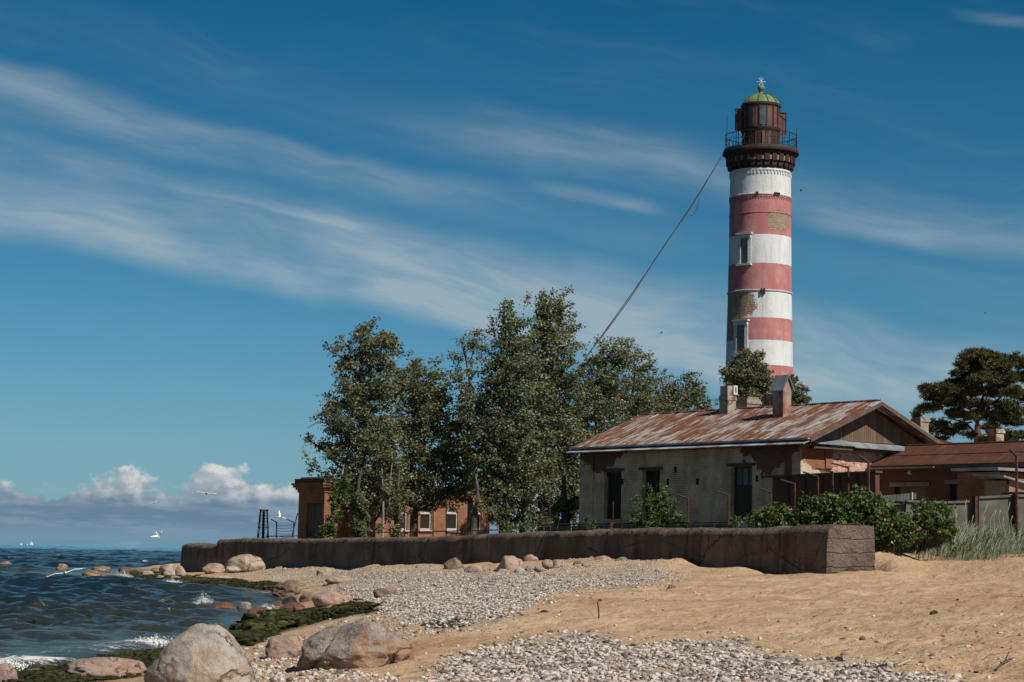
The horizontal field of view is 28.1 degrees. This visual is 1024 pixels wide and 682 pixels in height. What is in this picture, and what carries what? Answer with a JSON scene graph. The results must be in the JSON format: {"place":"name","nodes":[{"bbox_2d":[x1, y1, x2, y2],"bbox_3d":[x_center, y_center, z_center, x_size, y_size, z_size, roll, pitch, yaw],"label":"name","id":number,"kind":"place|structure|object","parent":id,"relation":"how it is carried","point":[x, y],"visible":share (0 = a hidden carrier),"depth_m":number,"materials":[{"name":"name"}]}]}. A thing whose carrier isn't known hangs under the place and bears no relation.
{"place":"outdoors","nodes":[
{"label":"outdoors","id":0,"kind":"place"},
{"bbox_2d":[0,539,216,547],"bbox_3d":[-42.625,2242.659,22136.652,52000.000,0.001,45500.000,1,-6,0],"label":"open sea","id":1,"kind":"structure","parent":0,"point":[94,543],"depth_m":1492.83,"materials":[{"name":"liquid"}]},
{"bbox_2d":[0,544,286,668],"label":"sea","id":2,"kind":"structure","parent":0,"point":[62,619],"depth_m":56.62,"materials":[{"name":"liquid"}]},
{"bbox_2d":[0,656,33,670],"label":"spray","id":3,"kind":"object","parent":2,"relation":"on","point":[16,665],"visible":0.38,"depth_m":27.79,"materials":[{"name":"liquid"}]},
{"bbox_2d":[193,593,212,604],"bbox_3d":[-8.611,7.205,57.025,0.621,0.465,0.465,1,-6,0],"label":"spray","id":4,"kind":"object","parent":2,"relation":"on","point":[202,601],"visible":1,"depth_m":56.99,"materials":[{"name":"liquid"}]},
{"bbox_2d":[211,601,236,608],"bbox_3d":[-7.827,7.253,55.563,0.724,0.369,0.615,1,-6,0],"label":"boulder","id":5,"kind":"object","parent":2,"relation":"in","point":[225,604],"visible":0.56,"depth_m":55.39,"materials":[{"name":"red stone"}]},
{"bbox_2d":[126,633,171,645],"bbox_3d":[-6.164,5.131,35.015,0.889,0.269,0.693,1,-6,0],"label":"spray","id":6,"kind":"object","parent":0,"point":[160,642],"visible":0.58,"depth_m":34.88,"materials":[{"name":"liquid"}]},
{"bbox_2d":[0,0,1023,542],"label":"sky","id":7,"kind":"structure","parent":0,"point":[197,197],"materials":[{"name":"blue"}]},
{"bbox_2d":[22,541,1023,681],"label":"beach","id":8,"kind":"structure","parent":0,"point":[935,580],"depth_m":32.38,"materials":[{"name":"sand"}]},
{"bbox_2d":[0,663,17,681],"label":"boulder","id":9,"kind":"object","parent":8,"relation":"on","point":[8,671],"visible":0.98,"depth_m":24.95,"materials":[{"name":"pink stone"}]},
{"bbox_2d":[82,570,101,575],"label":"boulder","id":10,"kind":"object","parent":8,"relation":"on","point":[91,573],"visible":0.69,"depth_m":105.29,"materials":[{"name":"brown stone"}]},
{"bbox_2d":[90,566,110,570],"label":"boulder","id":11,"kind":"object","parent":8,"relation":"on","point":[103,568],"visible":0.69,"depth_m":123.30,"materials":[{"name":"brown stone"}]},
{"bbox_2d":[64,657,146,676],"bbox_3d":[-5.151,4.172,25.866,1.057,0.355,0.740,1,-6,0],"label":"boulder","id":12,"kind":"object","parent":8,"relation":"on","point":[104,666],"visible":0.75,"depth_m":25.69,"materials":[{"name":"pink stone"}]},
{"bbox_2d":[159,564,175,573],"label":"boulder","id":13,"kind":"object","parent":8,"relation":"on","point":[163,568],"visible":0.7,"depth_m":106.72,"materials":[{"name":"beige stone"}]},
{"bbox_2d":[175,566,185,575],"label":"boulder","id":14,"kind":"object","parent":8,"relation":"on","point":[180,570],"visible":0.52,"depth_m":99.68,"materials":[{"name":"beige stone"}]},
{"bbox_2d":[119,571,278,589],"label":"seaweed","id":15,"kind":"object","parent":8,"relation":"on","point":[238,582],"visible":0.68,"depth_m":89.35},
{"bbox_2d":[144,623,255,681],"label":"boulder","id":16,"kind":"object","parent":8,"relation":"on","point":[202,652],"visible":1,"depth_m":23.43,"materials":[{"name":"stone"}]},
{"bbox_2d":[202,563,224,573],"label":"boulder","id":17,"kind":"object","parent":8,"relation":"on","point":[210,568],"visible":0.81,"depth_m":103.30,"materials":[{"name":"beige stone"}]},
{"bbox_2d":[225,566,240,572],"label":"boulder","id":18,"kind":"object","parent":8,"relation":"on","point":[230,569],"visible":1,"depth_m":98.36,"materials":[{"name":"stone"}]},
{"bbox_2d":[2,614,470,681],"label":"seaweed","id":19,"kind":"object","parent":8,"relation":"on","point":[58,673],"visible":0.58,"depth_m":26.06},
{"bbox_2d":[238,602,251,609],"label":"boulder","id":20,"kind":"object","parent":8,"relation":"on","point":[244,605],"visible":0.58,"depth_m":54.38,"materials":[{"name":"grey stone"}]},
{"bbox_2d":[225,554,265,572],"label":"boulder","id":21,"kind":"object","parent":8,"relation":"on","point":[247,562],"visible":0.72,"depth_m":100.26,"materials":[{"name":"beige stone"}]},
{"bbox_2d":[247,607,269,613],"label":"boulder","id":22,"kind":"object","parent":8,"relation":"on","point":[253,610],"visible":0.43,"depth_m":52.53,"materials":[{"name":"red stone"}]},
{"bbox_2d":[265,635,302,658],"bbox_3d":[-3.221,4.442,29.325,0.618,0.468,0.526,1,-6,0],"label":"boulder","id":23,"kind":"object","parent":8,"relation":"on","point":[284,646],"visible":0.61,"depth_m":29.16,"materials":[{"name":"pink stone"}]},
{"bbox_2d":[282,596,297,604],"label":"boulder","id":24,"kind":"object","parent":8,"relation":"on","point":[289,599],"visible":0.48,"depth_m":57.57,"materials":[{"name":"stone"}]},
{"bbox_2d":[271,580,310,596],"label":"boulder","id":25,"kind":"object","parent":8,"relation":"on","point":[287,588],"visible":0.62,"depth_m":70.15,"materials":[{"name":"brown stone"}]},
{"bbox_2d":[279,602,304,609],"bbox_3d":[-5.377,6.609,50.256,0.717,0.401,0.609,1,-6,0],"label":"boulder","id":26,"kind":"object","parent":8,"relation":"on","point":[297,605],"visible":0.38,"depth_m":50.11,"materials":[{"name":"red stone"}]},
{"bbox_2d":[227,598,384,645],"bbox_3d":[-4.296,5.784,42.711,3.365,0.723,18.169,1,-6,-3],"label":"seaweed","id":27,"kind":"object","parent":8,"relation":"on","point":[260,626],"visible":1,"depth_m":42.42,"materials":[{"name":"plant"}]},
{"bbox_2d":[299,591,315,602],"bbox_3d":[-5.708,7.225,57.411,0.534,0.407,0.454,1,-6,0],"label":"boulder","id":28,"kind":"object","parent":8,"relation":"on","point":[306,596],"visible":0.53,"depth_m":57.29,"materials":[{"name":"brown stone"}]},
{"bbox_2d":[316,568,332,575],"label":"boulder","id":29,"kind":"object","parent":8,"relation":"on","point":[323,571],"visible":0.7,"depth_m":89.19,"materials":[{"name":"beige stone"}]},
{"bbox_2d":[311,589,350,606],"bbox_3d":[-4.609,6.624,52.135,1.001,0.599,0.850,1,-6,0],"label":"boulder","id":30,"kind":"object","parent":8,"relation":"on","point":[329,597],"visible":0.69,"depth_m":51.83,"materials":[{"name":"pink stone"}]},
{"bbox_2d":[325,575,353,583],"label":"boulder","id":31,"kind":"object","parent":8,"relation":"on","point":[337,579],"visible":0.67,"depth_m":72.79,"materials":[{"name":"beige stone"}]},
{"bbox_2d":[297,619,413,670],"bbox_3d":[-1.925,3.855,25.296,1.465,0.857,1.026,1,-6,0],"label":"boulder","id":32,"kind":"object","parent":8,"relation":"on","point":[361,643],"visible":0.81,"depth_m":24.97,"materials":[{"name":"grey stone"}]},
{"bbox_2d":[371,467,392,536],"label":"slender tree","id":33,"kind":"object","parent":8,"relation":"on","point":[382,528],"visible":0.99,"depth_m":112.50,"materials":[{"name":"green plant"}]},
{"bbox_2d":[373,588,396,597],"bbox_3d":[-3.378,6.723,54.310,0.640,0.361,0.384,1,-6,0],"label":"boulder","id":34,"kind":"object","parent":8,"relation":"on","point":[381,592],"visible":0.72,"depth_m":54.19,"materials":[{"name":"brown stone"}]},
{"bbox_2d":[386,464,403,536],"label":"slender tree","id":35,"kind":"object","parent":8,"relation":"on","point":[392,493],"visible":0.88,"depth_m":112.58,"materials":[{"name":"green plant"}]},
{"bbox_2d":[387,467,403,536],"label":"slender tree","id":36,"kind":"object","parent":8,"relation":"on","point":[398,516],"visible":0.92,"depth_m":112.45,"materials":[{"name":"green plant"}]},
{"bbox_2d":[368,353,487,536],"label":"poplar","id":37,"kind":"object","parent":8,"relation":"on","point":[416,427],"visible":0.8,"depth_m":115.54,"materials":[{"name":"green plant"}]},
{"bbox_2d":[443,557,463,569],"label":"boulder","id":38,"kind":"object","parent":8,"relation":"on","point":[453,563],"visible":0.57,"depth_m":72.32,"materials":[{"name":"brown stone"}]},
{"bbox_2d":[467,564,482,572],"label":"boulder","id":39,"kind":"object","parent":8,"relation":"on","point":[474,568],"visible":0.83,"depth_m":67.83,"materials":[{"name":"beige stone"}]},
{"bbox_2d":[237,558,729,681],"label":"pebbles","id":40,"kind":"object","parent":8,"relation":"on","point":[451,609],"visible":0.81,"depth_m":44.66,"materials":[{"name":"gravel"}]},
{"bbox_2d":[496,555,522,570],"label":"boulder","id":41,"kind":"object","parent":8,"relation":"on","point":[511,562],"visible":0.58,"depth_m":68.76,"materials":[{"name":"pink stone"}]},
{"bbox_2d":[507,475,539,532],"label":"slender tree","id":42,"kind":"object","parent":8,"relation":"on","point":[514,519],"visible":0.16,"depth_m":117.38,"materials":[{"name":"green plant"}]},
{"bbox_2d":[180,523,874,574],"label":"sea wall","id":43,"kind":"structure","parent":8,"relation":"on","point":[818,549],"depth_m":73.91,"materials":[{"name":"concrete"}]},
{"bbox_2d":[728,515,754,527],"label":"weed clump","id":44,"kind":"object","parent":43,"relation":"on","point":[735,521],"visible":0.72,"depth_m":75.81,"materials":[{"name":"green plant"}]},
{"bbox_2d":[523,554,537,560],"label":"boulder","id":45,"kind":"object","parent":8,"relation":"on","point":[530,557],"visible":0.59,"depth_m":76.75,"materials":[{"name":"pink stone"}]},
{"bbox_2d":[541,559,552,568],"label":"boulder","id":46,"kind":"object","parent":8,"relation":"on","point":[547,563],"visible":0.98,"depth_m":65.51,"materials":[{"name":"pink stone"}]},
{"bbox_2d":[552,559,565,567],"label":"boulder","id":47,"kind":"object","parent":8,"relation":"on","point":[557,563],"visible":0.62,"depth_m":66.45,"materials":[{"name":"pink stone"}]},
{"bbox_2d":[550,467,578,530],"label":"slender tree","id":48,"kind":"object","parent":8,"relation":"on","point":[563,507],"visible":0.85,"depth_m":109.54,"materials":[{"name":"green plant"}]},
{"bbox_2d":[363,579,1023,680],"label":"pebbles","id":49,"kind":"object","parent":8,"relation":"on","point":[920,661],"visible":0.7,"depth_m":24.45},
{"bbox_2d":[396,627,1006,681],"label":"pebbles","id":50,"kind":"object","parent":8,"relation":"on","point":[816,673],"visible":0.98,"depth_m":22.56,"materials":[{"name":"gravel"}]},
{"bbox_2d":[429,578,1021,676],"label":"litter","id":51,"kind":"object","parent":8,"relation":"on","point":[824,631],"visible":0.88,"depth_m":26.21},
{"bbox_2d":[877,543,1023,560],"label":"short grass","id":52,"kind":"structure","parent":8,"relation":"on","point":[984,558],"depth_m":67.02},
{"bbox_2d":[1009,448,1018,541],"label":"fence post","id":53,"kind":"object","parent":8,"relation":"on","point":[1016,488],"visible":0.9,"depth_m":70.84,"materials":[{"name":"metal"}]},
{"bbox_2d":[894,518,1023,560],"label":"dune grass","id":54,"kind":"structure","parent":0,"point":[981,543],"depth_m":71.13,"materials":[{"name":"plant"}]},
{"bbox_2d":[909,346,1023,441],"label":"pine tree","id":55,"kind":"object","parent":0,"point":[976,369],"visible":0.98,"depth_m":146.82,"materials":[{"name":"green plant"}]},
{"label":"yard ground","id":56,"kind":"structure","parent":0,"visible":0},
{"bbox_2d":[257,509,268,537],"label":"lattice mast","id":57,"kind":"object","parent":56,"relation":"on","point":[263,518],"visible":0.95,"depth_m":118.42,"materials":[{"name":"metal"}]},
{"bbox_2d":[315,464,350,538],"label":"slender tree","id":58,"kind":"object","parent":56,"relation":"on","point":[330,530],"visible":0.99,"depth_m":110.51,"materials":[{"name":"green plant"}]},
{"bbox_2d":[345,467,370,537],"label":"slender tree","id":59,"kind":"object","parent":56,"relation":"on","point":[358,524],"visible":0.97,"depth_m":111.39,"materials":[{"name":"green plant"}]},
{"bbox_2d":[300,316,425,537],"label":"poplar","id":60,"kind":"object","parent":56,"relation":"on","point":[364,440],"visible":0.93,"depth_m":113.83,"materials":[{"name":"green plant"}]},
{"bbox_2d":[291,477,491,538],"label":"red brick building","id":61,"kind":"structure","parent":56,"relation":"on","point":[314,506],"depth_m":128.78,"materials":[{"name":"brick"}]},
{"bbox_2d":[308,504,321,536],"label":"door","id":62,"kind":"structure","parent":61,"relation":"in","point":[315,510],"depth_m":128.69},
{"bbox_2d":[399,509,409,530],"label":"window","id":63,"kind":"structure","parent":61,"relation":"in","point":[401,523],"depth_m":127.56,"materials":[{"name":"white paint"}]},
{"bbox_2d":[419,510,431,530],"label":"window","id":64,"kind":"structure","parent":61,"relation":"in","point":[425,517],"depth_m":128.59,"materials":[{"name":"white paint"}]},
{"bbox_2d":[445,507,459,531],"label":"window","id":65,"kind":"structure","parent":61,"relation":"in","point":[451,515],"depth_m":129.89,"materials":[{"name":"white paint"}]},
{"bbox_2d":[477,512,483,531],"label":"window","id":66,"kind":"structure","parent":61,"relation":"in","point":[479,516],"depth_m":131.16,"materials":[{"name":"white paint"}]},
{"bbox_2d":[404,505,404,536],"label":"fence post","id":67,"kind":"object","parent":56,"relation":"on","point":[404,520],"visible":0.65,"depth_m":111.54,"materials":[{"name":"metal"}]},
{"bbox_2d":[367,529,498,532],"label":"fence rail","id":68,"kind":"object","parent":67,"relation":"attached to","point":[434,531],"visible":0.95,"depth_m":109.95,"materials":[{"name":"metal"}]},
{"bbox_2d":[443,326,496,534],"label":"poplar","id":69,"kind":"object","parent":56,"relation":"on","point":[461,399],"visible":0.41,"depth_m":119.10,"materials":[{"name":"green plant"}]},
{"bbox_2d":[469,474,516,534],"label":"slender tree","id":70,"kind":"object","parent":56,"relation":"on","point":[493,515],"visible":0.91,"depth_m":111.47,"materials":[{"name":"green plant"}]},
{"bbox_2d":[448,299,568,532],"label":"poplar","id":71,"kind":"object","parent":56,"relation":"on","point":[508,464],"visible":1,"depth_m":112.66,"materials":[{"name":"green plant"}]},
{"bbox_2d":[504,516,554,532],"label":"weed clump","id":72,"kind":"object","parent":56,"relation":"on","point":[524,525],"visible":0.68,"depth_m":87.65,"materials":[{"name":"green plant"}]},
{"bbox_2d":[508,285,596,530],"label":"poplar","id":73,"kind":"object","parent":56,"relation":"on","point":[558,410],"visible":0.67,"depth_m":115.92,"materials":[{"name":"green plant"}]},
{"bbox_2d":[581,514,597,528],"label":"weed clump","id":74,"kind":"object","parent":56,"relation":"on","point":[590,523],"visible":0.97,"depth_m":80.65,"materials":[{"name":"green plant"}]},
{"bbox_2d":[568,334,652,475],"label":"poplar","id":75,"kind":"object","parent":56,"relation":"on","point":[607,392],"visible":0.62,"depth_m":123.94,"materials":[{"name":"green plant"}]},
{"bbox_2d":[537,521,726,530],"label":"fence","id":76,"kind":"object","parent":56,"relation":"on","point":[599,526],"visible":0.42,"depth_m":80.06,"materials":[{"name":"metal"}]},
{"bbox_2d":[677,494,688,527],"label":"fence post","id":77,"kind":"object","parent":76,"relation":"attached to","point":[687,498],"visible":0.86,"depth_m":77.75,"materials":[{"name":"metal"}]},
{"bbox_2d":[717,491,728,527],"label":"fence post","id":78,"kind":"object","parent":76,"relation":"attached to","point":[727,507],"visible":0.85,"depth_m":76.75,"materials":[{"name":"metal"}]},
{"bbox_2d":[608,350,678,425],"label":"poplar","id":79,"kind":"object","parent":56,"relation":"on","point":[643,398],"visible":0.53,"depth_m":127.15,"materials":[{"name":"green plant"}]},
{"bbox_2d":[628,480,686,527],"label":"green bush","id":80,"kind":"object","parent":56,"relation":"on","point":[666,512],"visible":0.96,"depth_m":78.57,"materials":[{"name":"green plant"}]},
{"bbox_2d":[640,368,717,413],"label":"poplar","id":81,"kind":"object","parent":56,"relation":"on","point":[694,393],"visible":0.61,"depth_m":130.07,"materials":[{"name":"green plant"}]},
{"bbox_2d":[717,347,775,405],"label":"young tree","id":82,"kind":"object","parent":56,"relation":"on","point":[748,377],"visible":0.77,"depth_m":124.13,"materials":[{"name":"green plant"}]},
{"bbox_2d":[566,375,942,529],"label":"brick house","id":83,"kind":"structure","parent":56,"relation":"on","point":[735,448],"depth_m":100.05,"materials":[{"name":"brick"}]},
{"bbox_2d":[601,468,623,520],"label":"window","id":84,"kind":"structure","parent":83,"relation":"in","point":[614,478],"depth_m":105.62,"materials":[{"name":"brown wood"}]},
{"bbox_2d":[639,467,662,518],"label":"window","id":85,"kind":"structure","parent":83,"relation":"in","point":[652,473],"depth_m":103.35,"materials":[{"name":"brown wood"}]},
{"bbox_2d":[727,463,755,518],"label":"door","id":86,"kind":"structure","parent":83,"relation":"in","point":[742,474],"depth_m":98.23,"materials":[{"name":"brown wood"}]},
{"bbox_2d":[722,78,798,396],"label":"lighthouse","id":87,"kind":"object","parent":56,"relation":"on","point":[760,163],"visible":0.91,"depth_m":189.62,"materials":[{"name":"white paint"}]},
{"bbox_2d":[588,155,722,353],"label":"cable","id":88,"kind":"object","parent":87,"relation":"hanging from","point":[619,312],"visible":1,"depth_m":149.86,"materials":[{"name":"metal"}]},
{"bbox_2d":[731,319,749,354],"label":"window","id":89,"kind":"structure","parent":87,"relation":"in","point":[740,326],"depth_m":188.66,"materials":[{"name":"white paint"}]},
{"bbox_2d":[735,232,752,265],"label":"window","id":90,"kind":"structure","parent":87,"relation":"in","point":[744,239],"depth_m":189.45,"materials":[{"name":"white paint"}]},
{"bbox_2d":[741,501,800,527],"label":"rose bush","id":91,"kind":"object","parent":56,"relation":"on","point":[775,517],"visible":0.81,"depth_m":71.56,"materials":[{"name":"green plant"}]},
{"bbox_2d":[780,479,795,506],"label":"fence post","id":92,"kind":"object","parent":56,"relation":"on","point":[794,484],"visible":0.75,"depth_m":74.33,"materials":[{"name":"metal"}]},
{"bbox_2d":[789,374,812,403],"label":"young tree","id":93,"kind":"object","parent":56,"relation":"on","point":[797,397],"visible":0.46,"depth_m":125.04,"materials":[{"name":"green plant"}]},
{"bbox_2d":[803,471,818,497],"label":"fence post","id":94,"kind":"object","parent":56,"relation":"on","point":[817,481],"visible":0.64,"depth_m":73.37,"materials":[{"name":"metal"}]},
{"bbox_2d":[786,491,843,525],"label":"rose bush","id":95,"kind":"object","parent":56,"relation":"on","point":[803,515],"visible":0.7,"depth_m":70.09,"materials":[{"name":"green plant"}]},
{"bbox_2d":[762,471,882,518],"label":"yard wall","id":96,"kind":"structure","parent":56,"relation":"on","point":[783,491],"depth_m":90.26,"materials":[{"name":"red brick"}]},
{"bbox_2d":[816,467,833,517],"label":"fence post","id":97,"kind":"object","parent":56,"relation":"on","point":[832,472],"visible":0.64,"depth_m":72.88,"materials":[{"name":"metal"}]},
{"bbox_2d":[831,462,848,496],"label":"fence post","id":98,"kind":"object","parent":56,"relation":"on","point":[847,467],"visible":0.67,"depth_m":72.40,"materials":[{"name":"metal"}]},
{"bbox_2d":[827,484,900,545],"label":"rose bush","id":99,"kind":"object","parent":56,"relation":"on","point":[856,512],"visible":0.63,"depth_m":69.03,"materials":[{"name":"green plant"}]},
{"bbox_2d":[858,455,869,501],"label":"fence post","id":100,"kind":"object","parent":56,"relation":"on","point":[868,471],"visible":0.64,"depth_m":71.89,"materials":[{"name":"metal"}]},
{"bbox_2d":[868,505,920,551],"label":"rose bush","id":101,"kind":"object","parent":56,"relation":"on","point":[890,534],"visible":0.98,"depth_m":68.04,"materials":[{"name":"green plant"}]},
{"bbox_2d":[900,497,959,550],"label":"rose bush","id":102,"kind":"object","parent":56,"relation":"on","point":[934,525],"visible":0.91,"depth_m":68.59,"materials":[{"name":"green plant"}]},
{"bbox_2d":[865,440,1023,500],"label":"brick wing","id":103,"kind":"structure","parent":56,"relation":"on","point":[921,471],"depth_m":95.11,"materials":[{"name":"brick"}]},
{"bbox_2d":[889,482,929,500],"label":"window","id":104,"kind":"structure","parent":103,"relation":"in","point":[920,492],"depth_m":95.96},
{"bbox_2d":[944,480,957,500],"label":"window","id":105,"kind":"structure","parent":103,"relation":"in","point":[955,482],"depth_m":94.06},
{"bbox_2d":[881,492,1023,534],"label":"concrete fence","id":106,"kind":"object","parent":56,"relation":"on","point":[902,503],"visible":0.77,"depth_m":76.27,"materials":[{"name":"concrete"}]},
{"bbox_2d":[910,417,1004,442],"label":"house","id":107,"kind":"structure","parent":56,"relation":"on","point":[992,434],"depth_m":115.68,"materials":[{"name":"brick"}]},
{"bbox_2d":[955,499,1013,537],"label":"grass stalks","id":108,"kind":"object","parent":56,"relation":"on","point":[984,520],"depth_m":68.27,"materials":[{"name":"plant"}]},
{"bbox_2d":[951,467,1023,525],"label":"brick shed","id":109,"kind":"structure","parent":56,"relation":"on","point":[969,485],"depth_m":89.48,"materials":[{"name":"brick"}]},
{"bbox_2d":[971,474,1023,495],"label":"lean to","id":110,"kind":"object","parent":56,"relation":"on","point":[995,485],"visible":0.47,"depth_m":87.09,"materials":[{"name":"metal"}]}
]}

